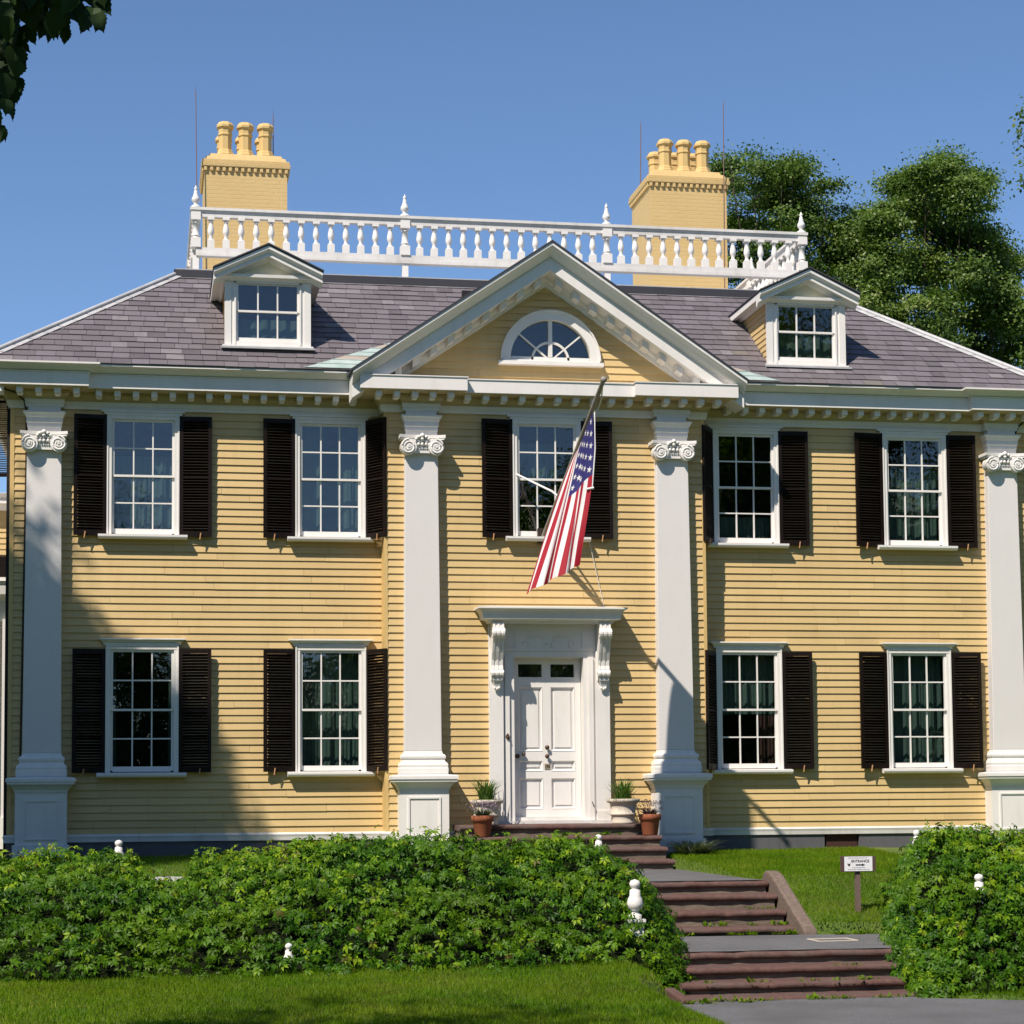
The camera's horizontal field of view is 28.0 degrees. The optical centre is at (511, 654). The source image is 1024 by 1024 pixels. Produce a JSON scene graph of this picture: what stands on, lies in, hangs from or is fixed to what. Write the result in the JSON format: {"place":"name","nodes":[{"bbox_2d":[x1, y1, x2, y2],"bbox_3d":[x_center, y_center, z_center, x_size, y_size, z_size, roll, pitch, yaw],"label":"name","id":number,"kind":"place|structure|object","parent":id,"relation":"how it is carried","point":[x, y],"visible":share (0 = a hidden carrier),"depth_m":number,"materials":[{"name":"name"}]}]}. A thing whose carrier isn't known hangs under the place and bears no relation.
{"place":"outdoors","nodes":[
{"label":"outdoors","id":0,"kind":"place"},
{"bbox_2d":[0,845,1023,1023],"bbox_3d":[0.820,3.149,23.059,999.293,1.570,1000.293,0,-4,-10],"label":"lawn","id":1,"kind":"structure","parent":0,"point":[831,927],"depth_m":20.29,"materials":[{"name":"green plant"}]},
{"bbox_2d":[0,0,111,143],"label":"shade tree","id":2,"kind":"object","parent":1,"relation":"on","point":[50,19],"visible":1,"depth_m":8.10,"materials":[{"name":"green plant"}]},
{"bbox_2d":[0,824,698,994],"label":"creeper bank","id":3,"kind":"structure","parent":1,"relation":"on","point":[390,902],"depth_m":21.49,"materials":[{"name":"green plant"}]},
{"bbox_2d":[115,834,645,966],"bbox_3d":[-1.455,3.032,22.504,5.809,2.010,3.448,0,-4,-10],"label":"white fence","id":4,"kind":"object","parent":1,"relation":"on","point":[635,902],"visible":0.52,"depth_m":21.76,"materials":[{"name":"paint"}]},
{"bbox_2d":[0,89,1023,858],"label":"house","id":5,"kind":"structure","parent":1,"relation":"on","point":[274,511],"depth_m":30.63,"materials":[{"name":"yellow paint"}]},
{"bbox_2d":[96,638,186,777],"bbox_3d":[-5.374,0.780,29.802,1.282,2.025,0.393,0,-4,-10],"label":"window","id":6,"kind":"structure","parent":5,"relation":"in","point":[113,645],"depth_m":29.76,"materials":[{"name":"white paint"}]},
{"bbox_2d":[98,409,187,539],"bbox_3d":[-5.404,-2.614,30.058,1.282,1.900,0.403,0,-4,-10],"label":"window","id":7,"kind":"structure","parent":5,"relation":"in","point":[143,492],"depth_m":30.11,"materials":[{"name":"white paint"}]},
{"bbox_2d":[287,639,374,776],"bbox_3d":[-2.681,0.793,30.285,1.282,2.025,0.404,0,-4,-10],"label":"window","id":8,"kind":"structure","parent":5,"relation":"in","point":[330,679],"depth_m":30.39,"materials":[{"name":"white paint"}]},
{"bbox_2d":[287,414,374,542],"bbox_3d":[-2.710,-2.601,30.536,1.282,1.900,0.404,0,-4,-10],"label":"window","id":9,"kind":"structure","parent":5,"relation":"in","point":[351,476],"depth_m":30.60,"materials":[{"name":"white paint"}]},
{"bbox_2d":[505,414,590,541],"bbox_3d":[0.506,-2.616,30.701,1.276,1.900,0.404,0,-4,-10],"label":"window","id":10,"kind":"structure","parent":5,"relation":"in","point":[536,462],"depth_m":30.68,"materials":[{"name":"white paint"}]},
{"bbox_2d":[514,659,581,816],"bbox_3d":[0.518,1.240,30.538,1.040,2.350,0.121,0,-4,-10],"label":"door","id":11,"kind":"structure","parent":5,"relation":"in","point":[547,709],"depth_m":30.55,"materials":[{"name":"white paint"}]},
{"bbox_2d":[498,310,603,367],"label":"lunette window","id":12,"kind":"structure","parent":5,"relation":"in","point":[549,316],"depth_m":30.78,"materials":[{"name":"white paint"}]},
{"bbox_2d":[516,376,606,605],"bbox_3d":[1.006,-2.215,28.992,1.339,2.791,3.388,0,-4,-10],"label":"flagpole","id":13,"kind":"object","parent":5,"relation":"attached to","point":[542,531],"visible":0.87,"depth_m":28.41,"materials":[{"name":"white metal"}]},
{"bbox_2d":[526,412,593,594],"bbox_3d":[0.775,-2.047,27.986,1.119,2.508,0.686,4,-6,-46],"label":"flag","id":14,"kind":"object","parent":13,"relation":"hanging from","point":[560,553],"visible":1,"depth_m":27.91,"materials":[{"name":"fabric"}]},
{"bbox_2d":[706,425,788,547],"bbox_3d":[3.584,-2.572,31.652,1.282,1.900,0.402,0,-4,-10],"label":"window","id":15,"kind":"structure","parent":5,"relation":"in","point":[732,532],"depth_m":31.63,"materials":[{"name":"white paint"}]},
{"bbox_2d":[709,641,793,773],"bbox_3d":[3.612,0.822,31.401,1.282,2.025,0.402,0,-4,-10],"label":"window","id":16,"kind":"structure","parent":5,"relation":"in","point":[745,681],"depth_m":31.44,"materials":[{"name":"white paint"}]},
{"bbox_2d":[876,429,957,550],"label":"window","id":17,"kind":"structure","parent":5,"relation":"in","point":[909,497],"depth_m":32.17,"materials":[{"name":"white paint"}]},
{"bbox_2d":[880,642,963,772],"bbox_3d":[6.306,0.834,31.879,1.282,2.025,0.404,0,-4,-10],"label":"window","id":18,"kind":"structure","parent":5,"relation":"in","point":[914,682],"depth_m":31.99,"materials":[{"name":"white paint"}]},
{"bbox_2d":[453,823,674,869],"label":"door steps","id":19,"kind":"structure","parent":1,"relation":"on","point":[633,843],"depth_m":29.41,"materials":[{"name":"stone"}]},
{"bbox_2d":[471,815,493,836],"bbox_3d":[-0.420,2.444,29.206,0.330,0.300,0.328,0,-4,-10],"label":"terracotta pot","id":20,"kind":"object","parent":19,"relation":"on","point":[482,825],"visible":0.95,"depth_m":29.09,"materials":[{"name":"orange ceramic"}]},
{"bbox_2d":[466,799,497,815],"bbox_3d":[-0.417,2.189,29.223,0.628,0.272,0.589,0,-4,-10],"label":"flowering plant","id":21,"kind":"object","parent":20,"relation":"on","point":[486,812],"visible":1,"depth_m":29.14,"materials":[{"name":"grey plant"}]},
{"bbox_2d":[469,800,502,824],"bbox_3d":[-0.370,2.283,29.675,0.490,0.355,0.490,0,-4,-10],"label":"stone planter","id":22,"kind":"object","parent":19,"relation":"on","point":[496,814],"visible":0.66,"depth_m":29.53,"materials":[{"name":"white stone"}]},
{"bbox_2d":[470,778,505,800],"bbox_3d":[-0.364,1.965,29.685,0.660,0.350,0.722,-1,-4,10],"label":"grassy plant","id":23,"kind":"object","parent":22,"relation":"on","point":[485,791],"visible":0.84,"depth_m":29.58,"materials":[{"name":"green plant"}]},
{"bbox_2d":[606,799,639,822],"bbox_3d":[1.629,2.292,30.030,0.490,0.355,0.490,0,-4,-10],"label":"stone planter","id":24,"kind":"object","parent":19,"relation":"on","point":[623,810],"visible":0.98,"depth_m":29.87,"materials":[{"name":"white stone"}]},
{"bbox_2d":[602,777,639,799],"bbox_3d":[1.634,1.972,30.047,0.699,0.354,0.767,0,-4,-10],"label":"grassy plant","id":25,"kind":"object","parent":24,"relation":"on","point":[624,790],"visible":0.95,"depth_m":29.96,"materials":[{"name":"green plant"}]},
{"bbox_2d":[638,814,660,834],"bbox_3d":[1.993,2.455,29.634,0.330,0.300,0.328,0,-4,-10],"label":"terracotta pot","id":26,"kind":"object","parent":19,"relation":"on","point":[649,824],"visible":1,"depth_m":29.52,"materials":[{"name":"orange ceramic"}]},
{"bbox_2d":[636,799,663,813],"bbox_3d":[1.995,2.208,29.647,0.491,0.255,0.515,0,-4,-10],"label":"flowering plant","id":27,"kind":"object","parent":26,"relation":"on","point":[648,811],"visible":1,"depth_m":29.59,"materials":[{"name":"purple plant"}]},
{"bbox_2d":[665,988,691,1003],"bbox_3d":[1.657,3.650,20.615,0.110,0.500,0.500,1,5,-17],"label":"curb stone","id":28,"kind":"object","parent":1,"relation":"on","point":[674,994],"visible":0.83,"depth_m":20.55,"materials":[{"name":"brown stone"}]},
{"bbox_2d":[663,840,721,854],"bbox_3d":[2.650,2.837,29.929,1.123,0.264,1.136,0,-4,-10],"label":"grey shrub","id":29,"kind":"object","parent":1,"relation":"on","point":[690,848],"visible":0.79,"depth_m":29.73,"materials":[{"name":"green plant"}]},
{"bbox_2d":[647,948,932,1001],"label":"street steps","id":30,"kind":"structure","parent":1,"relation":"on","point":[730,972],"depth_m":21.45,"materials":[{"name":"stone"}]},
{"bbox_2d":[762,871,817,934],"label":"stone curb","id":31,"kind":"structure","parent":1,"relation":"on","point":[796,916],"depth_m":24.65,"materials":[{"name":"brown stone"}]},
{"bbox_2d":[709,137,917,302],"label":"linden tree","id":32,"kind":"object","parent":1,"relation":"on","point":[783,197],"visible":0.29,"depth_m":53.85,"materials":[{"name":"green plant"}]},
{"bbox_2d":[840,856,875,912],"bbox_3d":[4.169,2.872,24.713,0.444,0.881,0.072,0,-4,-10],"label":"entrance sign","id":33,"kind":"object","parent":1,"relation":"on","point":[856,865],"visible":1,"depth_m":24.71,"materials":[{"name":"white wood"}]},
{"bbox_2d":[838,139,1023,368],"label":"linden tree","id":34,"kind":"object","parent":1,"relation":"on","point":[984,265],"visible":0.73,"depth_m":52.55,"materials":[{"name":"green plant"}]},
{"bbox_2d":[874,818,1023,997],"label":"creeper mound","id":35,"kind":"object","parent":1,"relation":"on","point":[947,930],"visible":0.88,"depth_m":22.06,"materials":[{"name":"green plant"}]},
{"bbox_2d":[912,830,985,902],"bbox_3d":[5.629,2.801,24.258,3.868,1.450,1.924,4,-6,-49],"label":"white fence","id":36,"kind":"object","parent":1,"relation":"on","point":[978,878],"visible":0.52,"depth_m":22.31,"materials":[{"name":"paint"}]},
{"bbox_2d":[1001,94,1023,369],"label":"linden tree","id":37,"kind":"object","parent":1,"relation":"on","point":[1021,310],"visible":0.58,"depth_m":36.86,"materials":[{"name":"green plant"}]},
{"bbox_2d":[0,0,1023,492],"label":"sky","id":38,"kind":"structure","parent":0,"point":[525,110],"materials":[{"name":"blue"}]},
{"bbox_2d":[636,869,761,881],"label":"path","id":39,"kind":"structure","parent":0,"point":[670,875],"depth_m":26.47,"materials":[{"name":"grey concrete"}]},
{"bbox_2d":[592,830,924,1003],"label":"weeds","id":40,"kind":"object","parent":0,"point":[812,996],"visible":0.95,"depth_m":21.18,"materials":[{"name":"green plant"}]},
{"bbox_2d":[653,933,899,952],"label":"landing path","id":41,"kind":"structure","parent":0,"point":[742,943],"depth_m":22.82,"materials":[{"name":"grey concrete"}]},
{"bbox_2d":[627,880,794,936],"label":"terrace steps","id":42,"kind":"structure","parent":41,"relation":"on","point":[694,905],"depth_m":24.75,"materials":[{"name":"stone"}]},
{"bbox_2d":[807,938,857,941],"bbox_3d":[3.607,3.211,23.091,0.480,0.011,0.340,1,-3,-15],"label":"drain frame","id":43,"kind":"object","parent":41,"relation":"on","point":[832,940],"visible":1,"depth_m":23.06,"materials":[{"name":"stone"}]},
{"bbox_2d":[681,996,1023,1023],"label":"street path","id":44,"kind":"structure","parent":0,"point":[892,1010],"depth_m":19.54,"materials":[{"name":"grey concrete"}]}
]}

